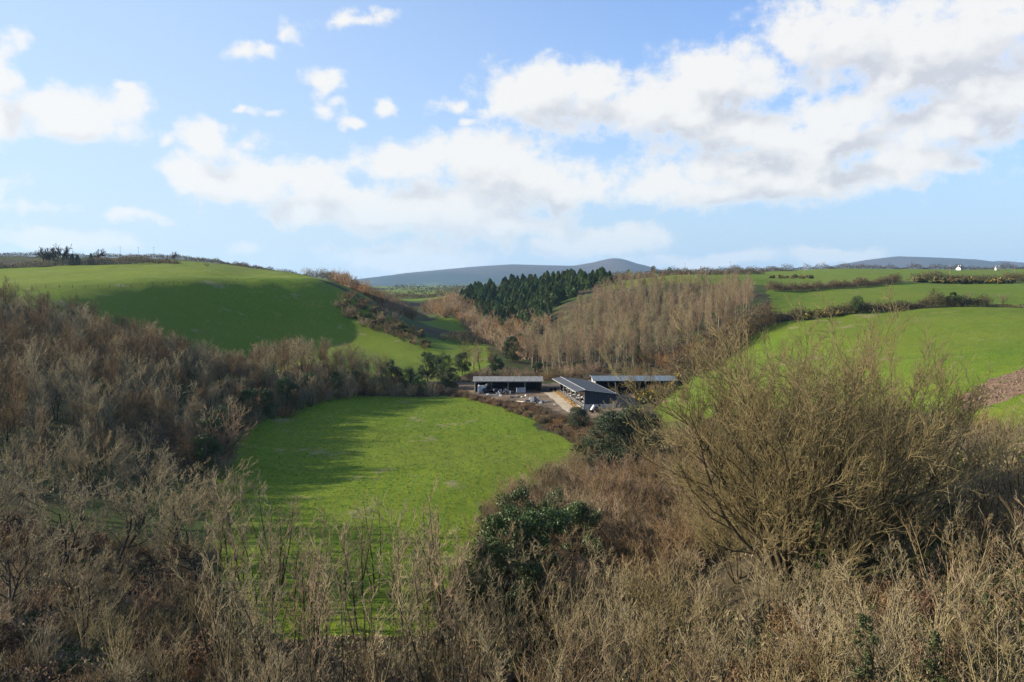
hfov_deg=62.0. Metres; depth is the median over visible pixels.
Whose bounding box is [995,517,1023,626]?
sapling
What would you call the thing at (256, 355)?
bare tree
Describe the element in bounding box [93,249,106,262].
skyline tree
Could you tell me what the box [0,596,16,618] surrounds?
bare shrub
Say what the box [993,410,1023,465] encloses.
bare shrub
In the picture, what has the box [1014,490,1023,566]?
sapling
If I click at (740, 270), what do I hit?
hedge
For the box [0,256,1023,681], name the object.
ground
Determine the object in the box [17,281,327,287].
wire fence
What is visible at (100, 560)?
bare shrub
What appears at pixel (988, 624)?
sapling
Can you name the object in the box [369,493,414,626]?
sapling
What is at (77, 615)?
bare shrub
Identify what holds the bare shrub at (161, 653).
on the ground at (236, 310)
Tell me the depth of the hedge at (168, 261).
565.21 m
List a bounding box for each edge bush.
[200,450,238,467]
[206,450,241,479]
[211,449,237,461]
[218,435,241,460]
[231,418,250,433]
[234,411,249,425]
[242,416,261,429]
[244,409,266,423]
[245,411,256,425]
[274,385,288,403]
[275,404,294,417]
[276,402,299,416]
[298,384,318,406]
[330,387,347,398]
[339,381,357,398]
[343,377,358,394]
[349,375,365,395]
[351,379,363,396]
[366,383,380,396]
[380,376,396,394]
[406,383,418,395]
[407,384,417,396]
[411,381,423,394]
[420,381,432,394]
[421,373,439,396]
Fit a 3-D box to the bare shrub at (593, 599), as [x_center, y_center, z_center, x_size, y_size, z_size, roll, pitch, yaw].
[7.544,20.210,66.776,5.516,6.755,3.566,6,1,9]
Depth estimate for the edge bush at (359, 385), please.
208.42 m
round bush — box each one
[147,395,256,459]
[596,399,623,415]
[634,343,669,365]
[650,349,677,368]
[654,350,689,368]
[670,343,692,358]
[683,336,709,351]
[703,327,723,341]
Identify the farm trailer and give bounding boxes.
[537,386,559,390]
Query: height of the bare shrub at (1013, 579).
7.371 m
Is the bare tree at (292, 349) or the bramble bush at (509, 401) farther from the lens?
the bare tree at (292, 349)
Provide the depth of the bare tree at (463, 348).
268.79 m
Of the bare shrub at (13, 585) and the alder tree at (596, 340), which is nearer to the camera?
the bare shrub at (13, 585)
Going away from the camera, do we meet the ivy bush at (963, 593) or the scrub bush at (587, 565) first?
the ivy bush at (963, 593)
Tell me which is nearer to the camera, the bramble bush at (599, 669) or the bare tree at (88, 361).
the bramble bush at (599, 669)
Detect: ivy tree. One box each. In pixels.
[189,432,225,475]
[192,415,222,457]
[209,405,232,439]
[223,399,247,429]
[238,387,259,418]
[251,387,275,416]
[275,375,299,404]
[297,372,317,397]
[323,369,342,391]
[351,368,370,392]
[380,359,403,385]
[400,367,418,389]
[413,373,428,392]
[414,351,436,382]
[432,352,453,381]
[442,367,461,388]
[446,533,518,618]
[453,351,471,373]
[472,501,551,601]
[489,353,504,370]
[494,483,545,553]
[494,558,562,626]
[501,505,575,590]
[502,336,523,360]
[532,361,544,375]
[536,485,569,546]
[554,500,612,571]
[572,357,583,369]
[634,343,644,359]
[717,398,738,424]
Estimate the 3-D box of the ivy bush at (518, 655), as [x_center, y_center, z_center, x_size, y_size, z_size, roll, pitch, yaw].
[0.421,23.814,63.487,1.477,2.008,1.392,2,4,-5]
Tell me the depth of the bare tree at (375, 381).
212.61 m
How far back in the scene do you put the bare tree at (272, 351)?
226.30 m
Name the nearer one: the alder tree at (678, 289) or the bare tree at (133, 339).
the bare tree at (133, 339)
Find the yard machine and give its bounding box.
[589,404,601,412]
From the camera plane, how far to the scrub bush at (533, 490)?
109.08 m
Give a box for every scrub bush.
[461,367,479,382]
[465,507,550,554]
[470,367,491,380]
[473,366,491,375]
[473,501,540,529]
[478,487,521,510]
[481,495,525,518]
[492,476,534,501]
[496,468,546,494]
[496,476,515,502]
[511,369,523,375]
[511,477,551,505]
[513,510,570,551]
[519,555,565,590]
[520,546,588,596]
[521,487,569,527]
[522,544,608,617]
[524,367,544,375]
[527,450,560,487]
[531,461,560,486]
[535,484,560,496]
[536,484,552,494]
[536,587,595,623]
[537,369,557,380]
[542,545,579,575]
[543,541,560,562]
[543,545,585,578]
[547,366,564,375]
[548,462,575,479]
[549,528,583,554]
[550,466,564,487]
[552,369,571,377]
[552,478,570,496]
[554,531,619,569]
[555,460,600,493]
[556,361,579,376]
[556,500,583,549]
[559,457,583,482]
[562,549,599,587]
[563,460,591,488]
[563,482,583,501]
[564,564,618,596]
[566,476,586,496]
[567,448,590,471]
[568,492,634,542]
[570,460,587,478]
[570,484,643,521]
[570,492,623,522]
[570,567,624,607]
[571,363,595,377]
[572,495,607,535]
[572,551,602,579]
[574,454,599,476]
[574,462,636,495]
[574,465,613,490]
[576,356,598,370]
[576,517,631,559]
[578,471,610,496]
[579,465,633,501]
[579,468,611,507]
[582,489,624,520]
[587,552,618,573]
[589,475,639,507]
[591,362,604,371]
[592,449,634,480]
[592,518,680,566]
[596,514,635,551]
[598,541,682,593]
[598,558,636,599]
[599,504,650,537]
[600,506,661,539]
[600,511,656,558]
[605,475,648,513]
[605,493,655,523]
[606,499,653,520]
[607,492,645,510]
[608,552,630,565]
[610,474,664,507]
[612,362,620,370]
[615,527,666,575]
[617,506,658,533]
[622,443,649,476]
[623,519,693,561]
[624,369,644,375]
[627,447,666,480]
[627,454,675,488]
[627,526,705,572]
[629,468,672,509]
[631,492,666,514]
[631,513,689,548]
[632,531,704,581]
[634,360,649,369]
[634,473,678,504]
[635,510,662,535]
[638,476,672,497]
[639,442,668,469]
[640,505,675,527]
[644,490,691,535]
[646,507,725,566]
[651,365,676,375]
[652,529,701,560]
[654,512,722,555]
[656,502,687,519]
[658,452,707,491]
[660,446,679,457]
[663,449,687,461]
[664,480,687,505]
[664,505,710,534]
[665,461,736,510]
[665,498,692,517]
[666,423,705,454]
[669,510,692,534]
[670,435,710,472]
[670,498,691,512]
[670,516,720,568]
[672,537,705,579]
[674,423,718,455]
[680,436,733,461]
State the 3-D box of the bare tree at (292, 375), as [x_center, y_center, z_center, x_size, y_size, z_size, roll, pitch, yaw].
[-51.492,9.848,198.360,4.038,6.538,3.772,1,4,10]
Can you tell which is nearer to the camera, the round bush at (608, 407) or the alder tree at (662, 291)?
the round bush at (608, 407)
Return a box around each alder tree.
[520,330,527,349]
[525,335,535,363]
[526,326,534,358]
[527,322,535,341]
[527,342,534,367]
[535,317,543,342]
[536,335,544,362]
[538,337,548,359]
[542,341,550,372]
[548,328,555,361]
[548,333,560,368]
[550,344,558,364]
[551,331,565,368]
[557,325,562,342]
[558,342,565,366]
[564,326,574,359]
[566,311,575,329]
[569,340,576,357]
[573,342,580,362]
[575,329,582,352]
[576,294,584,323]
[582,330,592,362]
[583,339,591,362]
[591,321,599,353]
[592,328,599,362]
[593,301,601,317]
[594,324,605,359]
[596,297,602,313]
[600,311,609,331]
[601,277,610,293]
[601,336,610,354]
[603,328,610,357]
[608,319,621,358]
[614,330,624,361]
[618,313,633,333]
[618,320,626,355]
[619,305,625,324]
[622,331,632,354]
[623,317,636,357]
[626,270,633,296]
[626,286,632,310]
[628,285,634,307]
[628,310,637,329]
[628,331,640,367]
[630,302,638,320]
[634,292,640,306]
[638,313,645,342]
[639,310,648,335]
[640,276,647,290]
[646,334,656,361]
[647,323,656,352]
[648,272,652,287]
[650,325,664,364]
[652,289,660,317]
[653,303,660,328]
[656,321,664,352]
[659,280,667,308]
[663,328,673,349]
[666,292,674,311]
[666,300,675,323]
[667,276,673,291]
[667,321,678,353]
[669,312,680,353]
[674,282,684,300]
[686,313,695,330]
[689,292,696,313]
[698,269,703,287]
[698,281,707,299]
[700,298,706,323]
[704,275,712,292]
[705,306,712,330]
[706,295,713,323]
[710,283,715,298]
[715,294,722,324]
[716,300,720,328]
[717,296,728,328]
[726,284,732,311]
[728,300,733,316]
[730,293,739,316]
[731,282,739,309]
[733,273,739,290]
[736,292,744,316]
[741,280,753,306]
[744,286,753,303]
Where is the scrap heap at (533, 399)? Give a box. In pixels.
[524,396,546,402]
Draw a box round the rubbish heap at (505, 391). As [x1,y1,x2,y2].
[494,388,514,394]
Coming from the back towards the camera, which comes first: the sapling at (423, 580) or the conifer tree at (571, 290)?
the conifer tree at (571, 290)
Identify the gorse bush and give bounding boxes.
[339,299,351,304]
[351,311,363,318]
[369,306,380,313]
[371,318,382,323]
[393,322,404,328]
[407,329,416,334]
[415,329,425,336]
[421,339,430,344]
[633,391,653,402]
[645,390,660,397]
[654,386,675,395]
[656,378,679,385]
[664,382,678,389]
[676,374,686,382]
[803,313,814,319]
[814,309,830,317]
[833,310,843,315]
[912,277,922,282]
[932,276,944,282]
[947,278,957,283]
[956,277,966,283]
[966,277,973,283]
[973,278,983,283]
[984,277,995,283]
[995,277,1006,283]
[1003,278,1011,283]
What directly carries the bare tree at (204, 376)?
on the ground at (236, 310)
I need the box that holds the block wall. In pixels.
[478,385,485,392]
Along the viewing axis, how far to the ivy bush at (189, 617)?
75.82 m
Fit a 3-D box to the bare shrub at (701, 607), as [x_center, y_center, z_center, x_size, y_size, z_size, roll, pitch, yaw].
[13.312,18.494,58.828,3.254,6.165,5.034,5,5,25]
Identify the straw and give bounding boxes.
[551,391,578,407]
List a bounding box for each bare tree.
[0,276,14,318]
[0,298,7,311]
[0,317,23,373]
[0,329,9,363]
[0,349,33,413]
[0,353,36,432]
[0,383,16,443]
[0,384,27,459]
[0,424,42,484]
[3,302,19,334]
[3,319,38,357]
[12,295,26,320]
[13,313,37,357]
[15,368,53,436]
[17,335,37,362]
[19,302,35,328]
[20,357,38,394]
[20,393,51,452]
[21,285,39,315]
[25,373,56,425]
[27,308,45,331]
[27,310,53,333]
[30,332,47,356]
[31,291,56,309]
[31,336,49,374]
[31,348,47,376]
[32,296,53,321]
[34,342,66,389]
[36,367,71,420]
[38,292,51,309]
[38,331,54,350]
[39,428,66,478]
[41,321,59,343]
[42,340,59,380]
[42,366,69,409]
[45,301,57,339]
[46,334,75,390]
[52,375,88,422]
[55,318,70,341]
[56,324,84,379]
[57,308,73,328]
[57,349,88,394]
[60,375,96,444]
[60,394,97,452]
[60,424,96,486]
[62,293,85,324]
[64,323,95,368]
[66,300,77,322]
[71,302,88,337]
[72,301,86,327]
[72,308,96,349]
[72,347,97,380]
[75,341,99,376]
[77,319,92,340]
[78,368,101,402]
[79,338,89,360]
[80,376,122,435]
[83,301,99,320]
[83,313,108,349]
[83,347,102,379]
[83,393,124,449]
[83,428,107,465]
[85,328,95,348]
[94,353,127,397]
[95,318,117,362]
[95,350,122,399]
[96,316,110,348]
[104,334,121,358]
[105,342,124,380]
[108,388,127,427]
[110,338,128,372]
[111,439,139,487]
[111,451,135,496]
[113,313,126,329]
[113,422,135,461]
[114,323,155,359]
[115,349,139,396]
[119,336,141,378]
[120,384,137,408]
[126,336,152,386]
[126,364,155,407]
[127,327,139,362]
[127,388,150,434]
[137,382,170,424]
[139,371,193,422]
[142,320,156,356]
[143,322,166,348]
[143,342,164,391]
[144,317,159,332]
[144,382,170,426]
[145,356,179,387]
[148,358,166,388]
[149,332,167,372]
[152,448,175,477]
[157,381,172,420]
[157,394,179,422]
[160,345,179,379]
[160,403,187,444]
[162,375,181,406]
[166,418,186,458]
[167,330,193,377]
[169,364,184,399]
[174,335,194,361]
[174,427,200,472]
[175,339,190,382]
[178,347,193,381]
[186,346,206,384]
[186,384,208,424]
[186,393,200,425]
[186,424,212,445]
[188,356,213,396]
[190,343,203,378]
[191,337,213,374]
[195,378,209,413]
[196,352,214,387]
[198,346,213,362]
[198,372,211,406]
[201,359,220,388]
[202,377,228,417]
[209,345,229,393]
[209,412,222,444]
[213,381,225,400]
[215,395,234,415]
[216,357,232,388]
[221,352,247,398]
[221,403,238,422]
[223,373,242,396]
[226,380,244,405]
[230,348,247,381]
[235,354,251,388]
[238,359,257,388]
[242,398,257,424]
[245,372,260,397]
[249,342,266,383]
[251,366,273,395]
[252,357,268,383]
[253,343,270,378]
[260,342,275,376]
[262,339,275,374]
[264,340,280,374]
[266,387,277,411]
[270,337,286,372]
[275,343,291,374]
[279,342,297,377]
[280,339,292,372]
[283,369,297,382]
[285,334,299,365]
[287,338,299,361]
[287,388,301,408]
[293,343,308,372]
[297,334,316,364]
[301,359,321,382]
[302,375,316,402]
[307,356,329,387]
[312,373,322,395]
[314,340,325,363]
[316,335,332,364]
[317,348,329,377]
[322,356,334,379]
[329,348,346,367]
[332,343,347,371]
[335,365,349,390]
[338,351,362,387]
[343,341,358,358]
[346,343,369,375]
[351,357,363,376]
[356,369,372,396]
[363,356,371,379]
[367,352,382,375]
[369,368,380,393]
[375,357,385,375]
[375,363,385,384]
[393,369,401,382]
[457,339,472,371]
[470,340,482,371]
[470,346,479,370]
[484,344,495,364]
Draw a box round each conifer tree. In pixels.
[68,254,74,264]
[463,291,469,304]
[471,292,476,303]
[477,301,484,312]
[481,291,485,301]
[481,309,488,318]
[487,304,492,312]
[490,289,495,299]
[497,305,504,314]
[497,312,505,325]
[499,293,503,305]
[502,293,510,305]
[504,299,508,310]
[506,303,515,319]
[514,302,519,312]
[517,305,521,318]
[519,287,526,300]
[519,304,529,321]
[522,313,527,325]
[524,278,530,286]
[526,285,535,295]
[526,315,532,324]
[534,279,538,292]
[536,303,548,320]
[537,277,545,286]
[543,291,550,306]
[544,284,552,294]
[545,274,551,282]
[545,280,549,290]
[547,301,552,313]
[550,271,555,279]
[550,287,561,306]
[555,271,561,278]
[557,280,561,289]
[559,286,567,299]
[565,272,574,290]
[566,278,578,297]
[574,275,580,289]
[580,271,588,288]
[584,278,591,289]
[587,273,592,284]
[592,272,598,286]
[595,268,606,286]
[599,271,607,286]
[607,270,613,283]
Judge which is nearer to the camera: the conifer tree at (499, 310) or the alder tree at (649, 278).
the alder tree at (649, 278)
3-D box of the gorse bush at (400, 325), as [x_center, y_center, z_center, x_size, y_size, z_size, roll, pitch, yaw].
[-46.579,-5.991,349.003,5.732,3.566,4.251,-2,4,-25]
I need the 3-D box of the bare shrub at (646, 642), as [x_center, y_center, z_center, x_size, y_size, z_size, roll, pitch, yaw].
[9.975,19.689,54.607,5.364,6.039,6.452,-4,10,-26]
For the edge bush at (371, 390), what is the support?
on the ground at (236, 310)
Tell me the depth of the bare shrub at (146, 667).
65.44 m
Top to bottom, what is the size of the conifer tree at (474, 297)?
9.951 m
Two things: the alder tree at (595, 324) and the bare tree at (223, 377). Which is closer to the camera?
the bare tree at (223, 377)
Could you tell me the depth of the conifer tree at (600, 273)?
505.36 m
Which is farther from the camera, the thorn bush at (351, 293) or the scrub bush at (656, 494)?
the thorn bush at (351, 293)
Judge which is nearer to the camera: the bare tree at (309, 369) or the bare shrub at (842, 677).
the bare shrub at (842, 677)
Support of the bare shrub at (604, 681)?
on the ground at (236, 310)
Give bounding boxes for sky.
[0,0,1023,279]
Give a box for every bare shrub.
[0,516,46,560]
[0,529,20,549]
[0,545,40,581]
[0,548,38,592]
[0,577,7,596]
[0,582,37,622]
[0,586,29,609]
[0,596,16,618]
[0,598,16,633]
[0,612,9,646]
[0,634,45,672]
[0,649,7,677]
[0,655,37,681]
[1,581,27,602]
[1,630,63,668]
[2,524,47,556]
[5,615,24,637]
[8,634,43,657]
[9,512,37,530]
[13,542,62,592]
[20,584,71,611]
[20,612,68,676]
[27,610,72,647]
[31,530,69,565]
[31,557,80,592]
[39,592,111,630]
[47,534,80,573]
[50,516,68,538]
[51,521,78,551]
[52,600,95,643]
[55,652,127,681]
[57,565,102,591]
[62,662,111,681]
[63,579,97,607]
[65,589,119,654]
[67,550,90,565]
[73,572,107,599]
[77,517,98,533]
[78,596,111,620]
[78,602,115,630]
[81,529,116,554]
[82,534,108,550]
[82,548,113,570]
[88,603,142,671]
[93,590,146,661]
[94,561,137,605]
[94,569,127,595]
[99,560,130,581]
[100,529,123,556]
[100,605,130,647]
[103,590,135,622]
[105,647,145,681]
[106,656,145,681]
[107,545,142,580]
[109,526,134,547]
[116,645,160,676]
[117,584,170,613]
[121,530,144,563]
[126,534,156,555]
[126,601,161,625]
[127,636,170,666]
[133,598,188,643]
[135,623,193,681]
[142,520,175,565]
[145,645,192,681]
[146,592,181,612]
[147,600,188,641]
[151,572,166,597]
[152,566,204,595]
[154,605,200,653]
[163,572,191,605]
[163,585,198,621]
[166,564,198,580]
[172,551,188,574]
[174,654,219,680]
[181,587,230,639]
[181,600,255,681]
[183,576,219,614]
[183,651,248,681]
[187,666,224,681]
[190,568,221,585]
[193,585,218,626]
[194,578,232,603]
[216,650,263,681]
[238,644,303,681]
[245,635,306,681]
[285,638,335,681]
[316,666,354,681]
[336,623,410,681]
[339,635,378,681]
[354,635,436,681]
[382,632,459,681]
[388,616,447,668]
[410,621,489,681]
[413,658,485,681]
[443,601,512,679]
[445,585,498,646]
[483,577,538,658]
[487,609,597,681]
[490,484,517,503]
[517,649,609,681]
[518,469,538,497]
[521,457,555,489]
[524,618,587,681]
[527,575,588,646]
[528,629,613,681]
[533,561,591,618]
[535,581,601,662]
[545,587,587,629]
[549,653,619,681]
[551,470,571,482]
[557,573,623,646]
[557,614,612,681]
[558,602,633,661]
[560,450,582,469]
[562,448,582,469]
[568,435,583,453]
[577,555,642,638]
[585,443,598,461]
[589,614,652,681]
[591,585,654,645]
[594,555,674,622]
[599,594,667,662]
[600,639,661,681]
[603,548,665,616]
[617,645,666,681]
[620,542,696,623]
[623,589,722,681]
[625,553,715,637]
[631,654,684,681]
[635,554,715,655]
[642,623,750,681]
[648,547,691,616]
[662,605,736,681]
[668,585,747,656]
[670,648,721,681]
[681,634,797,681]
[684,559,732,651]
[697,617,770,681]
[698,660,803,681]
[706,505,732,552]
[716,510,753,552]
[725,566,789,623]
[727,618,816,681]
[737,549,823,603]
[740,618,843,681]
[760,621,828,681]
[761,597,837,674]
[767,562,808,613]
[776,608,873,681]
[779,569,855,640]
[795,548,852,611]
[806,544,871,595]
[817,650,839,681]
[820,549,896,650]
[822,579,954,658]
[827,621,898,680]
[837,653,901,681]
[860,604,943,681]
[861,523,940,581]
[862,500,893,546]
[873,567,989,681]
[891,504,1013,616]
[896,475,944,516]
[899,574,1023,681]
[908,494,959,533]
[917,416,963,466]
[917,583,1023,681]
[919,554,1019,626]
[920,454,953,487]
[920,595,1023,681]
[932,420,962,455]
[933,472,976,496]
[941,515,1000,595]
[942,584,1020,666]
[944,479,990,511]
[950,424,982,451]
[951,405,1005,437]
[957,492,1023,570]
[962,419,993,445]
[966,411,1007,433]
[966,458,1011,486]
[966,470,996,502]
[967,503,1018,562]
[968,411,1022,475]
[972,467,1023,538]
[979,493,1023,558]
[980,617,1023,681]
[982,546,1023,621]
[991,410,1023,436]
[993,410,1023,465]
[993,494,1023,560]
[994,470,1023,520]
[995,464,1023,497]
[999,501,1023,556]
[1008,439,1023,467]
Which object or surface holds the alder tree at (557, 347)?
on the ground at (236, 310)
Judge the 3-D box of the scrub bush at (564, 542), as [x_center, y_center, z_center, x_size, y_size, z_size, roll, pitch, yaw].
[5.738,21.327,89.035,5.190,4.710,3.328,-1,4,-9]
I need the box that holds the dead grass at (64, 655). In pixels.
[0,427,1023,681]
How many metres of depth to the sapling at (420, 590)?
67.19 m
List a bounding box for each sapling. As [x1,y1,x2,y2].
[168,520,223,664]
[194,559,252,681]
[200,466,238,576]
[202,472,237,585]
[209,516,241,604]
[211,469,246,585]
[217,528,245,615]
[217,568,278,681]
[220,507,270,634]
[220,553,255,662]
[222,564,244,640]
[224,478,255,579]
[231,571,274,680]
[232,485,299,600]
[240,577,274,672]
[244,566,276,660]
[246,579,298,670]
[247,499,274,585]
[254,580,297,681]
[255,481,301,607]
[255,520,279,616]
[260,514,288,600]
[261,533,305,649]
[275,495,301,581]
[280,506,336,643]
[284,518,310,597]
[284,553,328,672]
[286,507,330,667]
[287,597,333,681]
[291,538,339,652]
[293,529,317,610]
[297,550,352,681]
[299,522,323,613]
[308,577,353,681]
[309,567,341,667]
[312,545,330,612]
[317,527,357,594]
[318,537,343,620]
[326,564,360,665]
[330,511,358,607]
[332,514,365,630]
[348,495,379,595]
[352,490,389,591]
[354,565,382,675]
[357,583,409,681]
[365,546,426,681]
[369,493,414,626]
[382,531,408,623]
[386,498,415,599]
[395,599,429,681]
[396,551,428,668]
[402,513,431,624]
[402,537,449,647]
[404,544,445,638]
[407,556,457,681]
[408,476,455,606]
[411,520,440,612]
[415,505,442,577]
[422,512,479,627]
[422,528,469,658]
[423,501,451,593]
[425,550,466,666]
[430,540,472,652]
[438,603,471,681]
[442,587,494,681]
[443,543,472,631]
[443,590,471,664]
[444,522,478,641]
[446,514,480,618]
[456,599,482,677]
[468,623,510,681]
[469,609,511,680]
[479,661,510,681]
[480,554,516,659]
[481,645,515,681]
[482,559,515,648]
[510,616,531,681]
[515,581,546,663]
[517,573,550,632]
[539,552,567,623]
[541,648,567,681]
[554,662,562,681]
[565,608,594,681]
[581,526,614,614]
[581,594,634,681]
[584,572,601,628]
[586,541,630,621]
[588,624,612,681]
[599,550,628,651]
[614,594,644,681]
[646,601,681,681]
[658,616,690,681]
[675,553,704,616]
[681,611,713,681]
[701,562,720,619]
[704,617,738,681]
[707,554,733,633]
[733,592,762,678]
[747,529,780,632]
[790,530,807,604]
[815,494,842,583]
[816,599,850,679]
[821,548,856,666]
[821,549,891,680]
[831,511,867,597]
[869,541,897,609]
[882,529,914,624]
[884,559,927,660]
[901,461,933,564]
[911,545,940,637]
[917,488,940,573]
[938,447,968,534]
[939,458,988,568]
[941,476,992,607]
[947,562,1012,650]
[957,559,1018,681]
[960,436,1014,549]
[960,662,1014,681]
[963,426,974,471]
[970,430,1009,547]
[972,446,994,517]
[979,386,1007,457]
[983,518,1010,610]
[990,426,1023,521]
[992,438,1010,480]
[992,450,1008,505]
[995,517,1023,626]
[1005,402,1021,440]
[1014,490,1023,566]
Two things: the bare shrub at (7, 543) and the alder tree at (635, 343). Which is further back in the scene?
the alder tree at (635, 343)
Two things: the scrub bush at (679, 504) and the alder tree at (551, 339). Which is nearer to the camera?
the scrub bush at (679, 504)
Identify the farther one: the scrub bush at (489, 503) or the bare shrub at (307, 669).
the scrub bush at (489, 503)
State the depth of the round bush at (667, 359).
255.86 m
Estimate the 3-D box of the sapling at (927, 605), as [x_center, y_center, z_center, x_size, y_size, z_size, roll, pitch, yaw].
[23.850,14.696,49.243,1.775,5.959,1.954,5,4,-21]
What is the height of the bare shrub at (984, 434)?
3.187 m
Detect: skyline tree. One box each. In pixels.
[34,247,51,261]
[45,247,59,265]
[51,243,74,265]
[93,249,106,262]
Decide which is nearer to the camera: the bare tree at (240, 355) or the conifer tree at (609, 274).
the bare tree at (240, 355)
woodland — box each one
[0,281,399,498]
[326,267,551,360]
[525,270,756,369]
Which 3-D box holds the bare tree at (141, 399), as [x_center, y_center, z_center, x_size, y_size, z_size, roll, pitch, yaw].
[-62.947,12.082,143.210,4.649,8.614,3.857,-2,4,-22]
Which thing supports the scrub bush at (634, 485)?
on the ground at (236, 310)
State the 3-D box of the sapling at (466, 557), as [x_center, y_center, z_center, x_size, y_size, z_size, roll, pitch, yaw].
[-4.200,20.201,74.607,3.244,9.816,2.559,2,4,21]
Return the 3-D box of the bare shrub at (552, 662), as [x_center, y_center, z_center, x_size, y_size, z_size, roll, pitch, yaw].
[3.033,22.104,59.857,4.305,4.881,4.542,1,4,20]
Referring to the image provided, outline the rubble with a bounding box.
[951,367,1023,411]
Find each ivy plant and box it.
[804,486,832,577]
[816,607,916,681]
[833,454,858,549]
[874,479,894,541]
[908,630,964,681]
[956,591,1023,666]
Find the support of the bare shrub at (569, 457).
on the ground at (236, 310)
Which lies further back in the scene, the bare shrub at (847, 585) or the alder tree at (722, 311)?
the alder tree at (722, 311)
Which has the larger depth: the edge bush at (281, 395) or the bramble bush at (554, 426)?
the edge bush at (281, 395)
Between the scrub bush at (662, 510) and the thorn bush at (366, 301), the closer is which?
the scrub bush at (662, 510)
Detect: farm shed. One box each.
[472,376,542,391]
[591,376,677,392]
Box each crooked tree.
[0,435,77,506]
[0,450,50,524]
[0,508,70,621]
[12,471,140,579]
[31,430,134,519]
[48,541,136,638]
[77,467,179,563]
[114,441,184,524]
[127,486,244,593]
[145,466,230,549]
[187,457,267,544]
[444,519,545,625]
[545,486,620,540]
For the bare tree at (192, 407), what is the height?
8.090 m
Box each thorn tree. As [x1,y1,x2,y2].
[849,295,863,312]
[862,299,871,312]
[945,292,959,306]
[962,292,973,305]
[996,293,1009,305]
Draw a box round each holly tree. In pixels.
[567,405,590,428]
[579,409,644,466]
[616,402,665,460]
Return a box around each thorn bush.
[340,305,357,314]
[345,290,358,297]
[356,297,369,304]
[358,318,367,326]
[371,322,381,330]
[373,311,387,318]
[374,318,387,325]
[381,320,398,331]
[389,311,402,320]
[395,329,412,340]
[409,337,421,344]
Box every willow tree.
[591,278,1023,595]
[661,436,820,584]
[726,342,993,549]
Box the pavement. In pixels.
[545,392,573,412]
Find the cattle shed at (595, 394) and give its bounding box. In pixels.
[552,376,616,409]
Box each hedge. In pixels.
[0,251,194,260]
[0,254,163,267]
[93,256,180,263]
[185,257,310,275]
[296,267,352,279]
[369,284,498,289]
[378,288,459,296]
[379,288,456,298]
[403,269,666,292]
[437,330,494,345]
[612,268,671,281]
[645,265,797,273]
[652,297,793,375]
[668,266,765,274]
[671,262,1023,272]
[764,272,904,291]
[767,288,995,321]
[906,269,1023,282]
[983,303,1023,307]
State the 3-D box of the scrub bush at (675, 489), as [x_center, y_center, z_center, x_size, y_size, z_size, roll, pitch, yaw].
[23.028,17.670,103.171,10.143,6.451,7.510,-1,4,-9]
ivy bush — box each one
[0,618,9,645]
[27,558,36,569]
[56,657,77,680]
[72,558,91,576]
[174,572,189,590]
[184,610,195,622]
[476,505,489,526]
[508,649,525,670]
[524,629,539,649]
[535,467,549,485]
[550,466,561,477]
[569,444,586,461]
[583,441,598,456]
[607,604,621,621]
[740,636,763,661]
[753,599,766,618]
[949,582,969,603]
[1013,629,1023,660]
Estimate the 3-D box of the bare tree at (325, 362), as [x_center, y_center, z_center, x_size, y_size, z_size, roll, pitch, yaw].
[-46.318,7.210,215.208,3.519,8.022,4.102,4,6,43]
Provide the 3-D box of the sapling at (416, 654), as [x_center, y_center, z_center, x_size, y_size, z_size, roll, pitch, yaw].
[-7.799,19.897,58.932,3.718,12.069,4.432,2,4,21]
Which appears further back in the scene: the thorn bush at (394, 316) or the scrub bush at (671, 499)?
the thorn bush at (394, 316)
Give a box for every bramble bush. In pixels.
[0,500,38,530]
[0,523,26,542]
[0,545,21,562]
[0,617,31,657]
[0,655,38,681]
[0,658,35,681]
[1,508,37,529]
[9,659,62,681]
[14,519,67,549]
[25,612,67,641]
[39,576,102,608]
[44,529,95,554]
[47,660,104,681]
[57,662,96,681]
[66,554,107,577]
[67,565,112,588]
[87,530,121,547]
[95,550,146,582]
[103,569,168,599]
[120,616,182,663]
[126,604,176,636]
[137,546,165,562]
[137,673,175,681]
[150,562,190,582]
[150,629,229,678]
[152,540,200,564]
[155,625,199,656]
[180,621,211,645]
[459,392,469,397]
[468,396,476,400]
[468,664,515,681]
[499,617,553,654]
[501,398,515,404]
[504,662,552,681]
[513,406,523,412]
[514,403,528,408]
[522,411,534,416]
[526,403,535,409]
[529,405,538,411]
[533,621,574,649]
[539,417,551,422]
[542,409,552,414]
[545,424,560,430]
[556,430,571,435]
[561,424,574,430]
[562,641,601,670]
[567,436,578,441]
[593,655,624,680]
[640,611,686,636]
[700,673,738,681]
[719,651,770,681]
[749,642,806,681]
[757,594,816,635]
[777,632,821,666]
[791,632,852,681]
[845,669,906,681]
[851,566,884,588]
[851,575,913,600]
[853,600,894,633]
[867,586,910,612]
[896,588,943,620]
[901,630,971,681]
[957,510,1003,533]
[959,613,1007,643]
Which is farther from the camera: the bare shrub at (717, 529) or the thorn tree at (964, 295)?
the thorn tree at (964, 295)
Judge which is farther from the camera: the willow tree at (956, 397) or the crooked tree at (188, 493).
the crooked tree at (188, 493)
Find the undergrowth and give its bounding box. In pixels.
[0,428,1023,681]
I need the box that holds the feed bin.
[516,388,525,393]
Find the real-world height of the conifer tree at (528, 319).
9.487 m
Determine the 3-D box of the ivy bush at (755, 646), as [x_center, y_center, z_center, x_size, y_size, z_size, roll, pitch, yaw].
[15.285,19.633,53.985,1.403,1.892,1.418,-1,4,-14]
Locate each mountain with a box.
[356,258,661,285]
[818,256,1023,269]
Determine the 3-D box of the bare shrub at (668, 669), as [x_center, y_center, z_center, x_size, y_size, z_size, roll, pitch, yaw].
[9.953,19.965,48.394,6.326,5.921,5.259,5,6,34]

